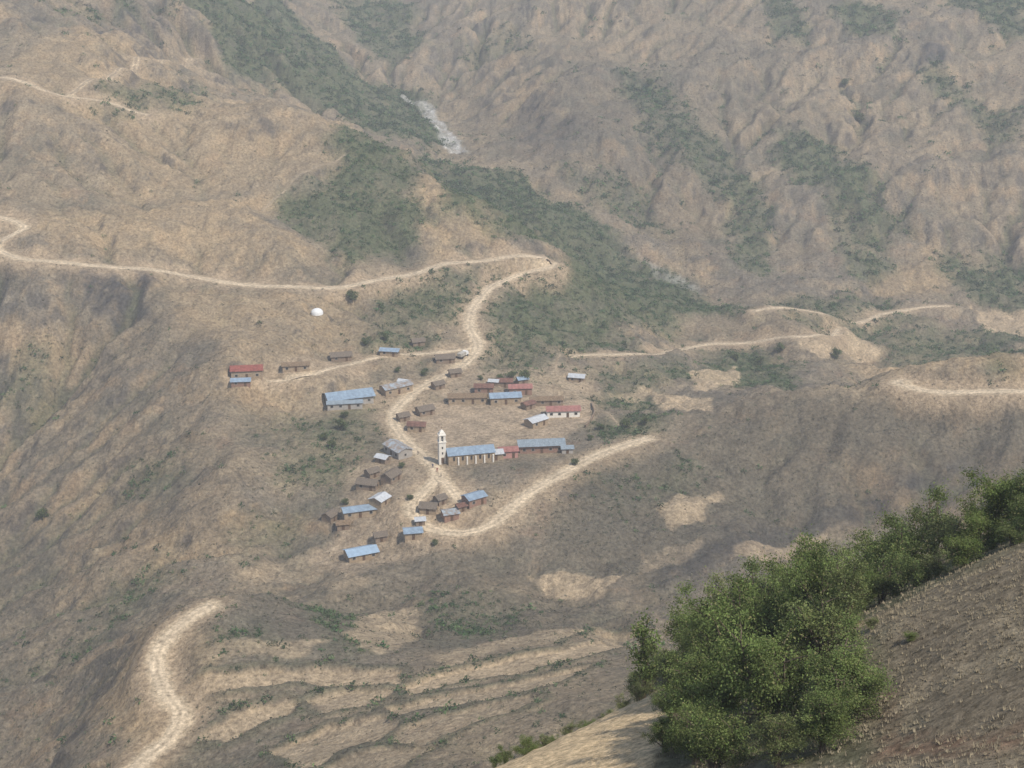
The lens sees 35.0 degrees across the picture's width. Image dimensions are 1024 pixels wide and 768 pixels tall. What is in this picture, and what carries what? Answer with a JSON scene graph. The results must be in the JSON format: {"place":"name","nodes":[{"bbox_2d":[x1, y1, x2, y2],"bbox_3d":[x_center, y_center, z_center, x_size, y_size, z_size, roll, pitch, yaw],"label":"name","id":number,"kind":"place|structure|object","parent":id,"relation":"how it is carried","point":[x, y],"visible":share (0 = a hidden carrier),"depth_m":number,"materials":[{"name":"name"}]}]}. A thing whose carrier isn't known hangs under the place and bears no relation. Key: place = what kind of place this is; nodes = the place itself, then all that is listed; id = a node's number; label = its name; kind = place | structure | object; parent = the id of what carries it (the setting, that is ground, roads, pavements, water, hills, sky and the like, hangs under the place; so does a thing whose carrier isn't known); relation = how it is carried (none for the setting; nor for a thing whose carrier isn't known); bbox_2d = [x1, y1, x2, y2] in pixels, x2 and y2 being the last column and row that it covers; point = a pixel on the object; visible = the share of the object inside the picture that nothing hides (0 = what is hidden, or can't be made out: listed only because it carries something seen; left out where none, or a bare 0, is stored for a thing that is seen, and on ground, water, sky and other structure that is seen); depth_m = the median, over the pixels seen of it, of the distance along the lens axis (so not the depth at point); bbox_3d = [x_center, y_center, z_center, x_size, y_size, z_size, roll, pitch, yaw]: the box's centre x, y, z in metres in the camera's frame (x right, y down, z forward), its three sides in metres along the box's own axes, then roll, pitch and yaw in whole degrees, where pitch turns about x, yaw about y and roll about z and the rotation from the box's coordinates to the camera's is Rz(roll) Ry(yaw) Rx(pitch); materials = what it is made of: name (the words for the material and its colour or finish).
{"place":"outdoors","nodes":[
{"label":"outdoors","id":0,"kind":"place"},
{"bbox_2d":[129,603,215,767],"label":"dirt road","id":1,"kind":"structure","parent":0,"point":[165,692],"depth_m":423.13,"materials":[{"name":"soil"}]},
{"bbox_2d":[0,216,550,288],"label":"dirt road","id":2,"kind":"structure","parent":0,"point":[18,231],"depth_m":735.49,"materials":[{"name":"soil"}]},
{"bbox_2d":[268,347,476,381],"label":"dirt track","id":3,"kind":"structure","parent":0,"point":[320,371],"depth_m":682.21,"materials":[{"name":"soil"}]},
{"bbox_2d":[433,475,460,502],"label":"dirt road","id":4,"kind":"structure","parent":0,"point":[454,493],"depth_m":568.92,"materials":[{"name":"soil"}]},
{"bbox_2d":[0,0,1023,767],"bbox_3d":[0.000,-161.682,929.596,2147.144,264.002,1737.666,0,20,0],"label":"hillside terrain","id":5,"kind":"structure","parent":0,"point":[138,232],"depth_m":713.21,"materials":[{"name":"soil"}]},
{"bbox_2d":[0,77,146,114],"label":"dirt track","id":6,"kind":"structure","parent":5,"relation":"on","point":[66,96],"depth_m":844.15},
{"bbox_2d":[70,56,196,93],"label":"dirt track","id":7,"kind":"structure","parent":5,"relation":"on","point":[117,70],"depth_m":897.34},
{"bbox_2d":[230,377,251,387],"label":"tin roof shed","id":8,"kind":"structure","parent":5,"relation":"on","point":[241,382],"depth_m":642.34,"materials":[{"name":"metal"}]},
{"bbox_2d":[231,371,262,380],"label":"walls","id":9,"kind":"structure","parent":5,"relation":"on","point":[252,374],"depth_m":647.41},
{"bbox_2d":[230,364,262,371],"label":"roof","id":10,"kind":"structure","parent":9,"relation":"on","point":[244,368],"depth_m":647.82,"materials":[{"name":"metal"}]},
{"bbox_2d":[282,366,309,372],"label":"walls","id":11,"kind":"structure","parent":5,"relation":"on","point":[292,368],"depth_m":657.05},
{"bbox_2d":[281,361,309,366],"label":"roof","id":12,"kind":"structure","parent":11,"relation":"on","point":[290,364],"depth_m":657.12,"materials":[{"name":"ceramic"}]},
{"bbox_2d":[330,356,351,361],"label":"walls","id":13,"kind":"structure","parent":5,"relation":"on","point":[341,359],"depth_m":683.46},
{"bbox_2d":[329,351,352,357],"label":"roof","id":14,"kind":"structure","parent":13,"relation":"on","point":[341,354],"depth_m":683.58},
{"bbox_2d":[326,399,362,410],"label":"tin roof shed","id":15,"kind":"structure","parent":5,"relation":"on","point":[344,404],"depth_m":641.39,"materials":[{"name":"paint"}]},
{"bbox_2d":[324,393,373,403],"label":"walls","id":16,"kind":"structure","parent":5,"relation":"on","point":[365,400],"depth_m":647.62,"materials":[{"name":"paint"}]},
{"bbox_2d":[325,387,375,400],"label":"roof","id":17,"kind":"structure","parent":16,"relation":"on","point":[351,394],"depth_m":646.08,"materials":[{"name":"blue metal"}]},
{"bbox_2d":[341,508,375,522],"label":"walls","id":18,"kind":"structure","parent":5,"relation":"on","point":[353,516],"depth_m":563.21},
{"bbox_2d":[340,504,376,513],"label":"roof","id":19,"kind":"structure","parent":18,"relation":"on","point":[357,508],"depth_m":563.43,"materials":[{"name":"blue metal"}]},
{"bbox_2d":[344,550,377,562],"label":"walls","id":20,"kind":"structure","parent":5,"relation":"on","point":[360,558],"depth_m":547.13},
{"bbox_2d":[342,544,379,557],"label":"roof","id":21,"kind":"structure","parent":20,"relation":"on","point":[361,550],"depth_m":547.62,"materials":[{"name":"metal"}]},
{"bbox_2d":[356,480,379,490],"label":"walls","id":22,"kind":"structure","parent":5,"relation":"on","point":[366,488],"depth_m":575.35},
{"bbox_2d":[354,477,380,485],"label":"roof","id":23,"kind":"structure","parent":22,"relation":"on","point":[366,481],"depth_m":575.19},
{"bbox_2d":[369,498,389,512],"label":"walls","id":24,"kind":"structure","parent":5,"relation":"on","point":[376,504],"depth_m":564.15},
{"bbox_2d":[368,491,391,502],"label":"roof","id":25,"kind":"structure","parent":24,"relation":"on","point":[381,497],"depth_m":565.25,"materials":[{"name":"metal"}]},
{"bbox_2d":[380,474,400,484],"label":"walls","id":26,"kind":"structure","parent":5,"relation":"on","point":[386,479],"depth_m":575.87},
{"bbox_2d":[380,467,402,478],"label":"roof","id":27,"kind":"structure","parent":26,"relation":"on","point":[392,473],"depth_m":577.14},
{"bbox_2d":[379,385,412,396],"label":"walls","id":28,"kind":"structure","parent":5,"relation":"on","point":[382,391],"depth_m":659.45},
{"bbox_2d":[380,379,413,390],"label":"roof","id":29,"kind":"structure","parent":28,"relation":"on","point":[399,384],"depth_m":660.07,"materials":[{"name":"metal"}]},
{"bbox_2d":[384,446,412,459],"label":"walls","id":30,"kind":"structure","parent":5,"relation":"on","point":[401,454],"depth_m":597.64,"materials":[{"name":"paint"}]},
{"bbox_2d":[382,439,413,452],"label":"roof","id":31,"kind":"structure","parent":30,"relation":"on","point":[396,446],"depth_m":600.02,"materials":[{"name":"metal"}]},
{"bbox_2d":[403,533,421,542],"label":"walls","id":32,"kind":"structure","parent":5,"relation":"on","point":[408,537],"depth_m":544.71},
{"bbox_2d":[403,526,423,533],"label":"roof","id":33,"kind":"structure","parent":32,"relation":"on","point":[413,530],"depth_m":544.93,"materials":[{"name":"blue metal"}]},
{"bbox_2d":[419,505,437,515],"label":"walls","id":34,"kind":"structure","parent":5,"relation":"on","point":[431,511],"depth_m":557.09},
{"bbox_2d":[418,501,437,509],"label":"roof","id":35,"kind":"structure","parent":34,"relation":"on","point":[427,505],"depth_m":557.18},
{"bbox_2d":[437,426,495,465],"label":"church","id":36,"kind":"structure","parent":5,"relation":"on","point":[475,454],"depth_m":586.44,"materials":[{"name":"paint"}]},
{"bbox_2d":[448,398,486,404],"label":"walls","id":37,"kind":"structure","parent":5,"relation":"on","point":[469,401],"depth_m":652.52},
{"bbox_2d":[447,393,488,398],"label":"roof","id":38,"kind":"structure","parent":37,"relation":"on","point":[464,395],"depth_m":652.72,"materials":[{"name":"ceramic"}]},
{"bbox_2d":[461,496,486,508],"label":"walls","id":39,"kind":"structure","parent":5,"relation":"on","point":[469,503],"depth_m":556.79,"materials":[{"name":"brick"}]},
{"bbox_2d":[460,490,487,500],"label":"roof","id":40,"kind":"structure","parent":39,"relation":"on","point":[474,495],"depth_m":557.32,"materials":[{"name":"blue metal"}]},
{"bbox_2d":[489,397,520,405],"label":"walls","id":41,"kind":"structure","parent":5,"relation":"on","point":[502,401],"depth_m":651.09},
{"bbox_2d":[489,391,521,398],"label":"roof","id":42,"kind":"structure","parent":41,"relation":"on","point":[501,395],"depth_m":651.42,"materials":[{"name":"blue metal"}]},
{"bbox_2d":[0,0,1023,767],"bbox_3d":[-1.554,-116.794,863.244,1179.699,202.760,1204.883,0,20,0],"label":"green hillside shrubs","id":43,"kind":"object","parent":5,"relation":"on","point":[556,208],"visible":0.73,"depth_m":941.29,"materials":[{"name":"green plant"}]},
{"bbox_2d":[0,0,1023,767],"bbox_3d":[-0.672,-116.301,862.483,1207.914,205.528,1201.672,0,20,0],"label":"dry hillside scrub","id":44,"kind":"object","parent":5,"relation":"on","point":[494,412],"visible":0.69,"depth_m":599.51,"materials":[{"name":"green plant"}]},
{"bbox_2d":[508,389,531,394],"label":"walls","id":45,"kind":"structure","parent":5,"relation":"on","point":[529,391],"depth_m":662.78,"materials":[{"name":"paint"}]},
{"bbox_2d":[508,383,532,388],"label":"roof","id":46,"kind":"structure","parent":45,"relation":"on","point":[521,386],"depth_m":662.95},
{"bbox_2d":[524,419,547,428],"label":"walls","id":47,"kind":"structure","parent":5,"relation":"on","point":[528,423],"depth_m":627.98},
{"bbox_2d":[523,414,548,423],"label":"roof","id":48,"kind":"structure","parent":47,"relation":"on","point":[536,418],"depth_m":628.59,"materials":[{"name":"metal"}]},
{"bbox_2d":[519,446,560,453],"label":"walls","id":49,"kind":"structure","parent":5,"relation":"on","point":[545,450],"depth_m":598.56,"materials":[{"name":"brick"}]},
{"bbox_2d":[517,438,565,446],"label":"roof","id":50,"kind":"structure","parent":49,"relation":"on","point":[543,442],"depth_m":598.84,"materials":[{"name":"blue metal"}]},
{"bbox_2d":[536,401,562,405],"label":"walls","id":51,"kind":"structure","parent":5,"relation":"on","point":[547,403],"depth_m":650.57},
{"bbox_2d":[529,396,563,400],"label":"roof","id":52,"kind":"structure","parent":51,"relation":"on","point":[548,398],"depth_m":650.70,"materials":[{"name":"ceramic"}]},
{"bbox_2d":[546,411,579,417],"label":"walls","id":53,"kind":"structure","parent":5,"relation":"on","point":[562,415],"depth_m":637.94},
{"bbox_2d":[546,405,580,411],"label":"roof","id":54,"kind":"structure","parent":53,"relation":"on","point":[566,408],"depth_m":638.22,"materials":[{"name":"metal"}]},
{"bbox_2d":[554,354,618,424],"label":"footpath","id":55,"kind":"structure","parent":5,"relation":"on","point":[573,392],"depth_m":675.67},
{"bbox_2d":[754,305,947,322],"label":"dirt track","id":56,"kind":"structure","parent":5,"relation":"on","point":[870,318],"depth_m":888.45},
{"bbox_2d":[388,263,652,535],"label":"dirt road","id":57,"kind":"structure","parent":0,"point":[412,510],"depth_m":598.49,"materials":[{"name":"soil"}]},
{"bbox_2d":[571,329,838,356],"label":"dirt track","id":58,"kind":"structure","parent":0,"point":[834,332],"depth_m":805.14,"materials":[{"name":"soil"}]},
{"bbox_2d":[492,525,1023,767],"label":"foreground hill","id":59,"kind":"structure","parent":0,"point":[614,739],"depth_m":70.29,"materials":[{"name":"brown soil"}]},
{"bbox_2d":[494,744,513,763],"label":"bush","id":60,"kind":"object","parent":59,"relation":"on","point":[505,755],"visible":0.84,"depth_m":91.62,"materials":[{"name":"green plant"}]},
{"bbox_2d":[509,734,540,755],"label":"bush","id":61,"kind":"object","parent":59,"relation":"on","point":[526,747],"visible":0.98,"depth_m":94.82,"materials":[{"name":"green plant"}]},
{"bbox_2d":[614,691,632,709],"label":"bush","id":62,"kind":"object","parent":59,"relation":"on","point":[622,704],"visible":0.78,"depth_m":113.33,"materials":[{"name":"green plant"}]},
{"bbox_2d":[619,668,656,697],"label":"bush","id":63,"kind":"object","parent":59,"relation":"on","point":[633,682],"visible":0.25,"depth_m":118.29,"materials":[{"name":"green plant"}]},
{"bbox_2d":[626,680,650,701],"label":"bush","id":64,"kind":"object","parent":59,"relation":"on","point":[641,691],"visible":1,"depth_m":102.82,"materials":[{"name":"green plant"}]},
{"bbox_2d":[620,607,671,698],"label":"slender tree","id":65,"kind":"object","parent":59,"relation":"on","point":[648,647],"visible":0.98,"depth_m":104.65,"materials":[{"name":"green plant"}]},
{"bbox_2d":[639,712,682,753],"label":"foreground tree","id":66,"kind":"object","parent":59,"relation":"on","point":[657,730],"visible":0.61,"depth_m":75.90,"materials":[{"name":"green plant"}]},
{"bbox_2d":[647,684,683,717],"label":"foreground tree","id":67,"kind":"object","parent":59,"relation":"on","point":[657,700],"visible":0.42,"depth_m":86.76,"materials":[{"name":"green plant"}]},
{"bbox_2d":[650,646,687,678],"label":"bush","id":68,"kind":"object","parent":59,"relation":"on","point":[672,651],"visible":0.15,"depth_m":116.76,"materials":[{"name":"green plant"}]},
{"bbox_2d":[655,647,683,691],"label":"foreground tree","id":69,"kind":"object","parent":59,"relation":"on","point":[664,661],"visible":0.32,"depth_m":95.44,"materials":[{"name":"green plant"}]},
{"bbox_2d":[658,594,692,650],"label":"bush","id":70,"kind":"object","parent":59,"relation":"on","point":[679,618],"visible":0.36,"depth_m":119.09,"materials":[{"name":"green plant"}]},
{"bbox_2d":[649,648,712,713],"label":"foreground tree","id":71,"kind":"object","parent":59,"relation":"on","point":[672,658],"visible":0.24,"depth_m":82.18,"materials":[{"name":"green plant"}]},
{"bbox_2d":[671,620,702,656],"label":"bush","id":72,"kind":"object","parent":59,"relation":"on","point":[679,643],"visible":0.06,"depth_m":110.39,"materials":[{"name":"green plant"}]},
{"bbox_2d":[658,677,735,764],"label":"foreground tree","id":73,"kind":"object","parent":59,"relation":"on","point":[673,730],"visible":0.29,"depth_m":72.60,"materials":[{"name":"green plant"}]},
{"bbox_2d":[660,636,751,716],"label":"foreground tree","id":74,"kind":"object","parent":59,"relation":"on","point":[698,685],"visible":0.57,"depth_m":75.80,"materials":[{"name":"green plant"}]},
{"bbox_2d":[673,580,748,660],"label":"foreground tree","id":75,"kind":"object","parent":59,"relation":"on","point":[690,642],"visible":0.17,"depth_m":94.92,"materials":[{"name":"green plant"}]},
{"bbox_2d":[672,698,757,767],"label":"foreground tree","id":76,"kind":"object","parent":59,"relation":"on","point":[713,737],"visible":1,"depth_m":69.08,"materials":[{"name":"green plant"}]},
{"bbox_2d":[699,566,734,612],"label":"bush","id":77,"kind":"object","parent":59,"relation":"on","point":[720,586],"visible":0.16,"depth_m":119.94,"materials":[{"name":"green plant"}]},
{"bbox_2d":[675,565,790,674],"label":"foreground tree","id":78,"kind":"object","parent":59,"relation":"on","point":[739,588],"visible":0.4,"depth_m":87.59,"materials":[{"name":"green plant"}]},
{"bbox_2d":[726,551,779,600],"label":"bush","id":79,"kind":"object","parent":59,"relation":"on","point":[749,567],"visible":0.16,"depth_m":120.78,"materials":[{"name":"green plant"}]},
{"bbox_2d":[716,566,796,632],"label":"foreground tree","id":80,"kind":"object","parent":59,"relation":"on","point":[777,580],"visible":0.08,"depth_m":103.23,"materials":[{"name":"green plant"}]},
{"bbox_2d":[696,588,829,736],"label":"foreground tree","id":81,"kind":"object","parent":59,"relation":"on","point":[763,690],"visible":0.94,"depth_m":71.15,"materials":[{"name":"green plant"}]},
{"bbox_2d":[731,586,804,659],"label":"foreground tree","id":82,"kind":"object","parent":59,"relation":"on","point":[769,610],"visible":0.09,"depth_m":89.63,"materials":[{"name":"green plant"}]},
{"bbox_2d":[737,708,811,767],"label":"foreground tree","id":83,"kind":"object","parent":59,"relation":"on","point":[777,746],"visible":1,"depth_m":65.78,"materials":[{"name":"green plant"}]},
{"bbox_2d":[753,524,835,585],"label":"bush","id":84,"kind":"object","parent":59,"relation":"on","point":[804,544],"visible":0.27,"depth_m":117.58,"materials":[{"name":"green plant"}]},
{"bbox_2d":[765,555,823,597],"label":"bush","id":85,"kind":"object","parent":59,"relation":"on","point":[779,570],"visible":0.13,"depth_m":109.58,"materials":[{"name":"green plant"}]},
{"bbox_2d":[756,534,865,649],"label":"foreground tree","id":86,"kind":"object","parent":59,"relation":"on","point":[818,580],"visible":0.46,"depth_m":84.80,"materials":[{"name":"green plant"}]},
{"bbox_2d":[773,583,876,686],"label":"foreground tree","id":87,"kind":"object","parent":59,"relation":"on","point":[814,626],"visible":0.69,"depth_m":74.08,"materials":[{"name":"green plant"}]},
{"bbox_2d":[786,678,868,752],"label":"foreground tree","id":88,"kind":"object","parent":59,"relation":"on","point":[824,716],"visible":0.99,"depth_m":65.22,"materials":[{"name":"green plant"}]},
{"bbox_2d":[800,538,857,589],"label":"bush","id":89,"kind":"object","parent":59,"relation":"on","point":[840,550],"visible":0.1,"depth_m":111.51,"materials":[{"name":"green plant"}]},
{"bbox_2d":[794,612,900,722],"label":"foreground tree","id":90,"kind":"object","parent":59,"relation":"on","point":[872,684],"visible":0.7,"depth_m":68.41,"materials":[{"name":"green plant"}]},
{"bbox_2d":[819,556,876,631],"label":"foreground tree","id":91,"kind":"object","parent":59,"relation":"on","point":[840,576],"visible":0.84,"depth_m":81.10,"materials":[{"name":"green plant"}]},
{"bbox_2d":[830,567,880,612],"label":"bush","id":92,"kind":"object","parent":59,"relation":"on","point":[867,582],"visible":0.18,"depth_m":93.08,"materials":[{"name":"green plant"}]},
{"bbox_2d":[830,545,908,599],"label":"bush","id":93,"kind":"object","parent":59,"relation":"on","point":[866,558],"visible":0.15,"depth_m":100.58,"materials":[{"name":"green plant"}]},
{"bbox_2d":[837,519,916,573],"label":"bush","id":94,"kind":"object","parent":59,"relation":"on","point":[870,543],"visible":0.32,"depth_m":110.52,"materials":[{"name":"green plant"}]},
{"bbox_2d":[846,549,909,604],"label":"bush","id":95,"kind":"object","parent":59,"relation":"on","point":[885,584],"visible":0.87,"depth_m":93.47,"materials":[{"name":"green plant"}]},
{"bbox_2d":[865,501,940,581],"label":"bush","id":96,"kind":"object","parent":59,"relation":"on","point":[912,544],"visible":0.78,"depth_m":98.99,"materials":[{"name":"green plant"}]},
{"bbox_2d":[888,549,943,589],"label":"bush","id":97,"kind":"object","parent":59,"relation":"on","point":[917,573],"visible":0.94,"depth_m":90.67,"materials":[{"name":"green plant"}]},
{"bbox_2d":[899,478,961,553],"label":"bush","id":98,"kind":"object","parent":59,"relation":"on","point":[921,514],"visible":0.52,"depth_m":107.79,"materials":[{"name":"green plant"}]},
{"bbox_2d":[915,546,951,576],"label":"bush","id":99,"kind":"object","parent":59,"relation":"on","point":[932,561],"visible":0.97,"depth_m":90.80,"materials":[{"name":"green plant"}]},
{"bbox_2d":[919,510,968,560],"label":"bush","id":100,"kind":"object","parent":59,"relation":"on","point":[951,524],"visible":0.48,"depth_m":98.08,"materials":[{"name":"green plant"}]},
{"bbox_2d":[936,531,987,567],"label":"bush","id":101,"kind":"object","parent":59,"relation":"on","point":[963,547],"visible":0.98,"depth_m":88.06,"materials":[{"name":"green plant"}]},
{"bbox_2d":[953,482,1002,536],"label":"bush","id":102,"kind":"object","parent":59,"relation":"on","point":[973,497],"visible":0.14,"depth_m":104.91,"materials":[{"name":"green plant"}]},
{"bbox_2d":[953,502,1010,552],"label":"bush","id":103,"kind":"object","parent":59,"relation":"on","point":[977,525],"visible":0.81,"depth_m":92.28,"materials":[{"name":"green plant"}]},
{"bbox_2d":[957,465,1023,536],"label":"bush","id":104,"kind":"object","parent":59,"relation":"on","point":[995,499],"visible":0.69,"depth_m":94.49,"materials":[{"name":"green plant"}]},
{"bbox_2d":[991,514,1023,547],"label":"bush","id":105,"kind":"object","parent":59,"relation":"on","point":[1014,532],"visible":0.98,"depth_m":86.86,"materials":[{"name":"green plant"}]},
{"bbox_2d":[994,462,1023,507],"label":"bush","id":106,"kind":"object","parent":59,"relation":"on","point":[1020,479],"visible":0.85,"depth_m":92.92,"materials":[{"name":"green plant"}]},
{"bbox_2d":[1003,489,1023,527],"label":"bush","id":107,"kind":"object","parent":59,"relation":"on","point":[1019,506],"visible":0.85,"depth_m":89.80,"materials":[{"name":"green plant"}]},
{"bbox_2d":[892,380,1023,393],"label":"dirt road","id":108,"kind":"structure","parent":0,"point":[899,382],"depth_m":614.27,"materials":[{"name":"soil"}]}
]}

